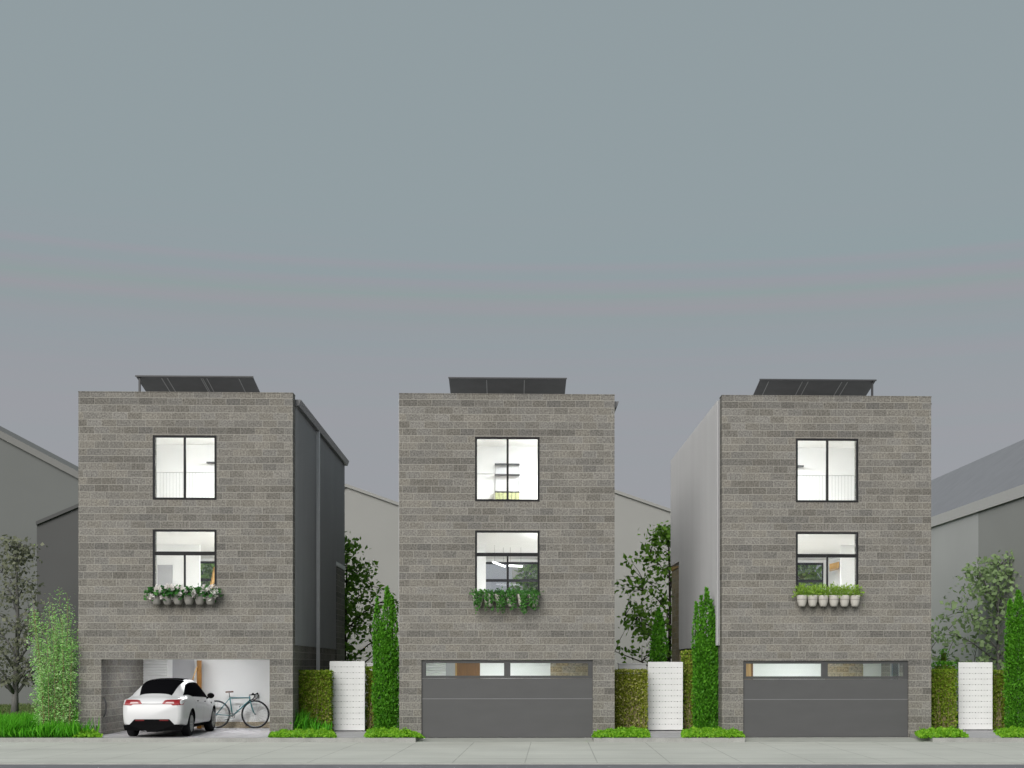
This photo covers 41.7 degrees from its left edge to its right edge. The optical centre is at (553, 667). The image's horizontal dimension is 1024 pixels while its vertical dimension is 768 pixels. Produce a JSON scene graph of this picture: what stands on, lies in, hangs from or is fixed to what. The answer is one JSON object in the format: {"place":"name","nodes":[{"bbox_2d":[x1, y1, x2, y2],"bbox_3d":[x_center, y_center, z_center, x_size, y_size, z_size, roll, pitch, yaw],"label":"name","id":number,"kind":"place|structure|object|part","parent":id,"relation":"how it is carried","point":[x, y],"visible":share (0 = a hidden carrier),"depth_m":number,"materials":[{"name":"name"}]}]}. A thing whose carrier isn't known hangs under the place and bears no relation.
{"place":"outdoors","nodes":[
{"label":"outdoors","id":0,"kind":"place"},
{"bbox_2d":[0,702,77,716],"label":"grass","id":1,"kind":"structure","parent":0,"point":[27,707],"depth_m":58.69,"materials":[{"name":"green plant"}]},
{"bbox_2d":[96,735,280,737],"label":"driveway","id":2,"kind":"structure","parent":0,"point":[191,736],"depth_m":36.77,"materials":[{"name":"concrete"}]},
{"bbox_2d":[123,678,215,735],"bbox_3d":[-10.883,1.103,38.414,2.088,1.586,4.772,0,0,-3],"label":"parked car","id":3,"kind":"object","parent":2,"relation":"on","point":[185,706],"visible":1,"depth_m":36.42,"materials":[{"name":"white paint"}]},
{"bbox_3d":[-10.819,0.553,37.010,1.053,0.428,1.122,0,0,-3],"label":"rear window","id":4,"kind":"part","parent":3,"relation":"part of","materials":[{"name":"black glass"}]},
{"bbox_3d":[-10.867,0.678,38.070,1.612,0.497,2.803,0,0,-3],"label":"side window","id":5,"kind":"part","parent":3,"relation":"part of","materials":[{"name":"black glass"}]},
{"bbox_2d":[0,735,412,737],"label":"ground","id":6,"kind":"structure","parent":0,"point":[7,736],"depth_m":36.33,"materials":[{"name":"green plant"}]},
{"bbox_2d":[24,590,81,735],"bbox_3d":[-14.019,-0.159,37.625,1.877,4.216,1.480,0,0,-2],"label":"bamboo","id":7,"kind":"object","parent":6,"relation":"on","point":[67,708],"visible":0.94,"depth_m":37.43,"materials":[{"name":"plant"}]},
{"bbox_2d":[73,728,102,737],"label":"ground cover","id":8,"kind":"object","parent":6,"relation":"on","point":[90,734],"visible":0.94,"depth_m":36.19,"materials":[{"name":"green plant"}]},
{"bbox_2d":[80,716,100,731],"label":"grass","id":9,"kind":"structure","parent":6,"relation":"on","point":[88,725],"depth_m":36.89,"materials":[{"name":"green plant"}]},
{"bbox_2d":[0,738,415,741],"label":"plot edging","id":10,"kind":"object","parent":6,"relation":"on","point":[207,739],"visible":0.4,"depth_m":35.96,"materials":[{"name":"concrete"}]},
{"bbox_2d":[268,726,336,737],"bbox_3d":[-7.031,1.813,37.627,1.864,0.278,3.724,0,0,-11],"label":"ground cover","id":11,"kind":"object","parent":6,"relation":"on","point":[296,732],"visible":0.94,"depth_m":36.41,"materials":[{"name":"green plant"}]},
{"bbox_2d":[364,726,424,738],"bbox_3d":[-4.551,1.800,37.577,1.629,0.301,3.562,0,0,-11],"label":"ground cover","id":12,"kind":"object","parent":6,"relation":"on","point":[384,732],"visible":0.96,"depth_m":36.43,"materials":[{"name":"green plant"}]},
{"bbox_2d":[323,730,370,737],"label":"path","id":13,"kind":"structure","parent":0,"point":[350,733],"depth_m":38.44,"materials":[{"name":"concrete"}]},
{"bbox_2d":[330,661,364,730],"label":"garden gate","id":14,"kind":"structure","parent":13,"relation":"on","point":[348,680],"depth_m":39.70,"materials":[{"name":"wood"}]},
{"bbox_2d":[416,737,592,741],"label":"driveway","id":15,"kind":"structure","parent":0,"point":[555,739],"depth_m":36.67,"materials":[{"name":"concrete"}]},
{"bbox_2d":[1,705,1017,726],"bbox_3d":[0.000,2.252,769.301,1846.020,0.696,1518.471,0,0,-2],"label":"ground","id":16,"kind":"structure","parent":0,"point":[365,714],"depth_m":59.10,"materials":[{"name":"green plant"}]},
{"bbox_2d":[0,534,53,712],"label":"tree","id":17,"kind":"object","parent":16,"relation":"on","point":[14,688],"visible":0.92,"depth_m":54.19,"materials":[{"name":"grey plant"}]},
{"bbox_2d":[0,426,77,704],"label":"gabled house","id":18,"kind":"structure","parent":16,"relation":"on","point":[37,482],"depth_m":67.19,"materials":[{"name":"grey paint"}]},
{"bbox_2d":[0,709,82,737],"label":"grass","id":19,"kind":"structure","parent":16,"relation":"on","point":[21,725],"depth_m":36.41,"materials":[{"name":"green plant"}]},
{"bbox_2d":[36,504,203,708],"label":"gabled house","id":20,"kind":"structure","parent":16,"relation":"on","point":[57,568],"depth_m":59.33,"materials":[{"name":"grey paint"}]},
{"bbox_2d":[200,564,213,588],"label":"tree","id":21,"kind":"object","parent":16,"relation":"on","point":[206,570],"visible":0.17,"depth_m":55.26,"materials":[{"name":"green plant"}]},
{"bbox_2d":[78,391,348,734],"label":"block house","id":22,"kind":"structure","parent":16,"relation":"on","point":[243,493],"depth_m":37.75,"materials":[{"name":"grey brick"}]},
{"bbox_2d":[143,584,161,604],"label":"potted plant","id":23,"kind":"object","parent":22,"relation":"attached to","point":[154,597],"visible":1,"depth_m":37.32,"materials":[{"name":"white plant"}]},
{"bbox_2d":[158,565,172,586],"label":"inner door","id":24,"kind":"structure","parent":22,"relation":"in","point":[165,572],"depth_m":43.57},
{"bbox_2d":[157,583,182,604],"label":"potted plant","id":25,"kind":"object","parent":22,"relation":"attached to","point":[165,594],"visible":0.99,"depth_m":37.34,"materials":[{"name":"white plant"}]},
{"bbox_2d":[168,584,186,604],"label":"potted plant","id":26,"kind":"object","parent":22,"relation":"attached to","point":[176,592],"visible":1,"depth_m":37.34,"materials":[{"name":"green plant"}]},
{"bbox_2d":[173,660,193,680],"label":"inner door","id":27,"kind":"structure","parent":22,"relation":"in","point":[184,669],"depth_m":41.95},
{"bbox_2d":[153,435,215,499],"bbox_3d":[-10.346,-5.599,37.716,1.771,1.799,0.082,0,0,-2],"label":"window","id":28,"kind":"structure","parent":22,"relation":"in","point":[154,436],"depth_m":37.68,"materials":[{"name":"black metal"}]},
{"bbox_2d":[153,529,215,586],"bbox_3d":[-10.346,-2.961,37.716,1.771,1.795,0.082,0,0,-2],"label":"window","id":29,"kind":"structure","parent":22,"relation":"in","point":[184,553],"depth_m":37.68,"materials":[{"name":"black metal"}]},
{"bbox_2d":[179,585,197,604],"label":"potted plant","id":30,"kind":"object","parent":22,"relation":"attached to","point":[188,597],"visible":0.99,"depth_m":37.38,"materials":[{"name":"white plant"}]},
{"bbox_2d":[185,583,206,604],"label":"potted plant","id":31,"kind":"object","parent":22,"relation":"attached to","point":[199,600],"visible":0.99,"depth_m":37.38,"materials":[{"name":"white plant"}]},
{"bbox_2d":[135,375,259,391],"bbox_3d":[-10.511,-7.917,41.169,3.409,1.113,4.230,0,0,-2],"label":"solar canopy","id":32,"kind":"object","parent":22,"relation":"on","point":[164,383],"visible":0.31,"depth_m":39.56,"materials":[{"name":"glass"}]},
{"bbox_2d":[197,660,201,728],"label":"timber door","id":33,"kind":"structure","parent":22,"relation":"in","point":[199,662],"depth_m":41.22,"materials":[{"name":"brown wood"}]},
{"bbox_2d":[200,561,213,580],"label":"rear window","id":34,"kind":"structure","parent":22,"relation":"in","point":[201,562],"depth_m":49.20,"materials":[{"name":"black metal"}]},
{"bbox_2d":[198,584,223,604],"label":"potted plant","id":35,"kind":"object","parent":22,"relation":"attached to","point":[211,596],"visible":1,"depth_m":37.38,"materials":[{"name":"white plant"}]},
{"bbox_2d":[214,691,269,727],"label":"bicycle","id":36,"kind":"object","parent":22,"relation":"on","point":[243,708],"visible":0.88,"depth_m":41.75,"materials":[{"name":"metal"}]},
{"bbox_2d":[289,709,331,729],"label":"grass","id":37,"kind":"structure","parent":16,"relation":"on","point":[301,721],"depth_m":38.21,"materials":[{"name":"green plant"}]},
{"bbox_2d":[298,669,333,730],"bbox_3d":[-7.021,1.004,39.397,1.151,1.910,0.942,0,0,-2],"label":"hedge","id":38,"kind":"object","parent":16,"relation":"on","point":[315,692],"visible":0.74,"depth_m":39.04,"materials":[{"name":"green plant"}]},
{"bbox_2d":[343,531,398,701],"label":"tree","id":39,"kind":"object","parent":16,"relation":"on","point":[353,571],"visible":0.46,"depth_m":50.48,"materials":[{"name":"green plant"}]},
{"bbox_2d":[365,666,376,729],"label":"hedge","id":40,"kind":"object","parent":16,"relation":"on","point":[369,713],"visible":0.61,"depth_m":40.10,"materials":[{"name":"green plant"}]},
{"bbox_2d":[345,484,398,705],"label":"gabled house","id":41,"kind":"structure","parent":16,"relation":"on","point":[372,520],"depth_m":65.75,"materials":[{"name":"white paint"}]},
{"bbox_2d":[371,585,398,728],"bbox_3d":[-4.830,-0.228,38.878,0.884,4.305,0.665,0,0,20],"label":"cypress","id":42,"kind":"object","parent":16,"relation":"on","point":[386,667],"visible":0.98,"depth_m":38.78,"materials":[{"name":"green plant"}]},
{"bbox_2d":[399,393,618,737],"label":"block house","id":43,"kind":"structure","parent":16,"relation":"on","point":[546,669],"depth_m":38.01,"materials":[{"name":"grey brick"}]},
{"bbox_2d":[446,663,454,675],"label":"inner door","id":44,"kind":"structure","parent":43,"relation":"in","point":[450,667],"depth_m":42.22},
{"bbox_2d":[457,663,479,675],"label":"timber door","id":45,"kind":"structure","parent":43,"relation":"in","point":[463,669],"depth_m":42.22,"materials":[{"name":"brown wood"}]},
{"bbox_2d":[469,588,483,613],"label":"potted plant","id":46,"kind":"object","parent":43,"relation":"hanging from","point":[478,595],"visible":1,"depth_m":37.59,"materials":[{"name":"green plant"}]},
{"bbox_2d":[479,589,500,610],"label":"potted plant","id":47,"kind":"object","parent":43,"relation":"hanging from","point":[488,594],"visible":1,"depth_m":37.61,"materials":[{"name":"green plant"}]},
{"bbox_2d":[492,587,507,613],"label":"potted plant","id":48,"kind":"object","parent":43,"relation":"attached to","point":[501,594],"visible":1,"depth_m":37.62,"materials":[{"name":"green plant"}]},
{"bbox_2d":[448,377,566,393],"bbox_3d":[-1.412,-7.923,41.461,3.474,1.124,4.230,0,0,-2],"label":"solar canopy","id":49,"kind":"object","parent":43,"relation":"on","point":[504,385],"visible":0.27,"depth_m":39.86,"materials":[{"name":"glass"}]},
{"bbox_2d":[495,463,519,498],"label":"wall shelf","id":50,"kind":"object","parent":43,"relation":"attached to","point":[500,494],"depth_m":42.25,"materials":[{"name":"metal"}]},
{"bbox_2d":[475,437,539,500],"bbox_3d":[-1.309,-5.597,38.007,1.821,1.817,0.082,0,0,-2],"label":"window","id":51,"kind":"structure","parent":43,"relation":"in","point":[476,438],"depth_m":37.97,"materials":[{"name":"black metal"}]},
{"bbox_2d":[475,530,539,593],"bbox_3d":[-1.309,-2.964,38.007,1.821,1.790,0.082,0,0,-2],"label":"window","id":52,"kind":"structure","parent":43,"relation":"in","point":[476,554],"depth_m":37.97,"materials":[{"name":"black metal"}]},
{"bbox_2d":[422,660,592,737],"bbox_3d":[-1.311,0.894,38.053,4.831,2.188,0.050,0,0,-2],"label":"garage door","id":53,"kind":"structure","parent":43,"relation":"in","point":[506,705],"depth_m":38.03,"materials":[{"name":"grey metal"}]},
{"bbox_2d":[486,562,537,587],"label":"rear window","id":54,"kind":"structure","parent":43,"relation":"in","point":[487,580],"depth_m":49.56,"materials":[{"name":"black metal"}]},
{"bbox_2d":[505,587,520,610],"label":"potted plant","id":55,"kind":"object","parent":43,"relation":"attached to","point":[509,595],"visible":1,"depth_m":37.64,"materials":[{"name":"green plant"}]},
{"bbox_2d":[515,588,530,613],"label":"potted plant","id":56,"kind":"object","parent":43,"relation":"attached to","point":[523,596],"visible":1,"depth_m":37.63,"materials":[{"name":"green plant"}]},
{"bbox_2d":[524,588,543,610],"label":"potted plant","id":57,"kind":"object","parent":43,"relation":"attached to","point":[534,595],"visible":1,"depth_m":37.65,"materials":[{"name":"green plant"}]},
{"bbox_2d":[509,564,537,591],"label":"tree","id":58,"kind":"object","parent":16,"relation":"on","point":[529,568],"visible":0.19,"depth_m":55.81,"materials":[{"name":"green plant"}]},
{"bbox_2d":[512,490,671,701],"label":"gabled house","id":59,"kind":"structure","parent":16,"relation":"on","point":[634,516],"depth_m":66.16,"materials":[{"name":"white paint"}]},
{"bbox_2d":[615,668,648,728],"bbox_3d":[2.258,0.994,39.697,1.062,1.935,0.941,0,0,-2],"label":"hedge","id":60,"kind":"object","parent":16,"relation":"on","point":[631,700],"visible":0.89,"depth_m":39.33,"materials":[{"name":"green plant"}]},
{"bbox_2d":[615,520,673,701],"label":"tree","id":61,"kind":"object","parent":16,"relation":"on","point":[663,534],"visible":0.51,"depth_m":50.94,"materials":[{"name":"green plant"}]},
{"bbox_2d":[679,650,694,728],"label":"hedge","id":62,"kind":"object","parent":16,"relation":"on","point":[687,667],"visible":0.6,"depth_m":40.45,"materials":[{"name":"green plant"}]},
{"bbox_2d":[690,586,718,728],"bbox_3d":[4.428,-0.219,39.058,0.919,4.289,0.631,0,0,-2],"label":"cypress","id":63,"kind":"object","parent":16,"relation":"on","point":[705,691],"visible":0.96,"depth_m":38.98,"materials":[{"name":"green plant"}]},
{"bbox_2d":[671,395,931,736],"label":"block house","id":64,"kind":"structure","parent":16,"relation":"on","point":[770,494],"depth_m":38.31,"materials":[{"name":"grey brick"}]},
{"bbox_2d":[792,582,812,606],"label":"potted plant","id":65,"kind":"object","parent":64,"relation":"attached to","point":[802,595],"visible":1,"depth_m":37.96,"materials":[{"name":"green plant"}]},
{"bbox_2d":[798,563,822,586],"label":"rear window","id":66,"kind":"structure","parent":64,"relation":"in","point":[799,581],"depth_m":49.93,"materials":[{"name":"black metal"}]},
{"bbox_2d":[803,583,820,606],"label":"potted plant","id":67,"kind":"object","parent":64,"relation":"attached to","point":[812,603],"visible":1,"depth_m":37.97,"materials":[{"name":"green plant"}]},
{"bbox_2d":[753,379,876,395],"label":"solar panel","id":68,"kind":"object","parent":64,"relation":"on","point":[844,387],"visible":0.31,"depth_m":40.16,"materials":[{"name":"glass"}]},
{"bbox_2d":[816,583,832,606],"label":"potted plant","id":69,"kind":"object","parent":64,"relation":"attached to","point":[823,595],"visible":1,"depth_m":37.98,"materials":[{"name":"green plant"}]},
{"bbox_2d":[743,661,907,736],"bbox_3d":[7.755,0.904,38.344,4.729,2.167,0.050,0,0,-2],"label":"garage door","id":70,"kind":"structure","parent":64,"relation":"in","point":[824,705],"depth_m":38.32,"materials":[{"name":"grey metal"}]},
{"bbox_2d":[796,438,857,501],"bbox_3d":[7.786,-5.604,38.299,1.789,1.813,0.082,0,0,-2],"label":"window","id":71,"kind":"structure","parent":64,"relation":"in","point":[797,439],"depth_m":38.26,"materials":[{"name":"black metal"}]},
{"bbox_2d":[796,532,857,594],"bbox_3d":[7.786,-2.939,38.299,1.789,1.822,0.082,0,0,-2],"label":"window","id":72,"kind":"structure","parent":64,"relation":"in","point":[826,556],"depth_m":38.26,"materials":[{"name":"black metal"}]},
{"bbox_2d":[826,581,842,606],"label":"potted plant","id":73,"kind":"object","parent":64,"relation":"attached to","point":[833,603],"visible":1,"depth_m":37.99,"materials":[{"name":"green plant"}]},
{"bbox_2d":[835,583,853,606],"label":"potted plant","id":74,"kind":"object","parent":64,"relation":"attached to","point":[844,603],"visible":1,"depth_m":38.00,"materials":[{"name":"green plant"}]},
{"bbox_2d":[844,582,864,606],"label":"potted plant","id":75,"kind":"object","parent":64,"relation":"attached to","point":[855,595],"visible":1,"depth_m":38.00,"materials":[{"name":"green plant"}]},
{"bbox_2d":[890,664,898,675],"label":"window","id":76,"kind":"structure","parent":64,"relation":"in","point":[894,668],"depth_m":41.32,"materials":[{"name":"clear glass"}]},
{"bbox_2d":[798,565,821,592],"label":"tree","id":77,"kind":"object","parent":16,"relation":"on","point":[803,574],"visible":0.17,"depth_m":56.06,"materials":[{"name":"green plant"}]},
{"bbox_2d":[914,725,968,738],"bbox_3d":[10.820,1.802,37.597,1.447,0.312,3.580,0,0,12],"label":"ground cover","id":78,"kind":"object","parent":16,"relation":"on","point":[940,732],"visible":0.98,"depth_m":36.53,"materials":[{"name":"green plant"}]},
{"bbox_2d":[931,661,957,727],"bbox_3d":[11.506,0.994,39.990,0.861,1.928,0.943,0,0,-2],"label":"hedge","id":79,"kind":"object","parent":16,"relation":"on","point":[943,701],"visible":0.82,"depth_m":39.62,"materials":[{"name":"green plant"}]},
{"bbox_2d":[931,439,1023,713],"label":"gabled house","id":80,"kind":"structure","parent":16,"relation":"on","point":[977,508],"depth_m":56.69,"materials":[{"name":"grey paint"}]},
{"bbox_2d":[931,549,1023,670],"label":"tree","id":81,"kind":"object","parent":16,"relation":"on","point":[990,596],"visible":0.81,"depth_m":51.27,"materials":[{"name":"green plant"}]},
{"bbox_2d":[990,669,1008,729],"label":"hedge","id":82,"kind":"object","parent":16,"relation":"on","point":[998,705],"visible":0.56,"depth_m":40.70,"materials":[{"name":"green plant"}]},
{"bbox_2d":[993,725,1023,737],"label":"ground cover","id":83,"kind":"object","parent":16,"relation":"on","point":[1012,732],"visible":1,"depth_m":36.92,"materials":[{"name":"green plant"}]},
{"bbox_2d":[1002,589,1023,727],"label":"cypress","id":84,"kind":"object","parent":16,"relation":"on","point":[1013,690],"visible":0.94,"depth_m":39.25,"materials":[{"name":"green plant"}]},
{"bbox_2d":[0,742,1023,762],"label":"pavement","id":85,"kind":"structure","parent":0,"point":[511,752],"depth_m":31.54,"materials":[{"name":"concrete"}]},
{"bbox_2d":[0,764,1023,767],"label":"road","id":86,"kind":"structure","parent":0,"point":[511,765],"depth_m":27.51,"materials":[{"name":"grey asphalt"}]},
{"bbox_2d":[0,763,1023,763],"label":"kerb","id":87,"kind":"structure","parent":86,"relation":"on","point":[511,763],"depth_m":27.95,"materials":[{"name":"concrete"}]},
{"bbox_2d":[0,0,1023,591],"label":"sky","id":88,"kind":"structure","parent":0,"point":[668,208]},
{"bbox_2d":[646,730,692,737],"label":"path","id":89,"kind":"structure","parent":0,"point":[665,733],"depth_m":37.86,"materials":[{"name":"concrete"}]},
{"bbox_2d":[648,662,682,730],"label":"garden gate","id":90,"kind":"structure","parent":89,"relation":"on","point":[660,714],"depth_m":40.00,"materials":[{"name":"metal"}]},
{"bbox_2d":[601,737,738,737],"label":"ground","id":91,"kind":"structure","parent":0,"point":[694,737],"depth_m":36.33,"materials":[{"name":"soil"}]},
{"bbox_2d":[591,726,650,738],"bbox_3d":[1.904,1.797,37.566,1.639,0.295,3.420,0,0,3],"label":"ground cover","id":92,"kind":"object","parent":91,"relation":"on","point":[626,732],"visible":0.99,"depth_m":36.46,"materials":[{"name":"green plant"}]},
{"bbox_2d":[594,738,744,741],"bbox_3d":[3.096,2.247,36.031,4.044,0.706,0.138,0,0,0],"label":"plot edging","id":93,"kind":"object","parent":91,"relation":"on","point":[669,740],"visible":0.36,"depth_m":35.96,"materials":[{"name":"concrete"}]},
{"bbox_2d":[680,725,744,737],"bbox_3d":[4.426,1.809,37.601,1.787,0.286,3.473,0,0,6],"label":"ground cover","id":94,"kind":"object","parent":91,"relation":"on","point":[704,732],"visible":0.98,"depth_m":36.56,"materials":[{"name":"green plant"}]},
{"bbox_2d":[745,737,929,741],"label":"driveway","id":95,"kind":"structure","parent":0,"point":[828,739],"depth_m":37.18,"materials":[{"name":"concrete"}]},
{"bbox_2d":[938,649,949,665],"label":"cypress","id":96,"kind":"object","parent":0,"point":[943,656],"visible":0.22,"depth_m":42.30,"materials":[{"name":"green plant"}]},
{"bbox_2d":[961,729,1000,737],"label":"path","id":97,"kind":"structure","parent":0,"point":[979,733],"depth_m":38.44,"materials":[{"name":"concrete"}]},
{"bbox_2d":[958,662,991,729],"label":"garden gate","id":98,"kind":"structure","parent":97,"relation":"on","point":[974,695],"depth_m":40.30,"materials":[{"name":"metal"}]},
{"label":"path","id":99,"kind":"structure","parent":0,"visible":0},
{"bbox_2d":[617,663,646,689],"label":"garden wall","id":100,"kind":"structure","parent":99,"relation":"on","point":[634,666],"depth_m":41.70,"materials":[{"name":"grey concrete"}]},
{"bbox_2d":[649,607,668,701],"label":"cypress","id":101,"kind":"object","parent":99,"relation":"on","point":[657,643],"visible":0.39,"depth_m":42.05,"materials":[{"name":"green plant"}]},
{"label":"ground","id":102,"kind":"structure","parent":0,"visible":0},
{"bbox_2d":[910,734,933,741],"bbox_3d":[10.195,2.247,37.200,0.100,0.706,2.196,0,0,0],"label":"plot edging","id":103,"kind":"object","parent":102,"relation":"on","point":[915,737],"visible":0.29,"depth_m":37.37,"materials":[{"name":"concrete"}]},
{"bbox_2d":[931,738,1023,741],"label":"plot edging","id":104,"kind":"object","parent":102,"relation":"on","point":[977,739],"visible":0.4,"depth_m":35.96,"materials":[{"name":"concrete"}]}
]}

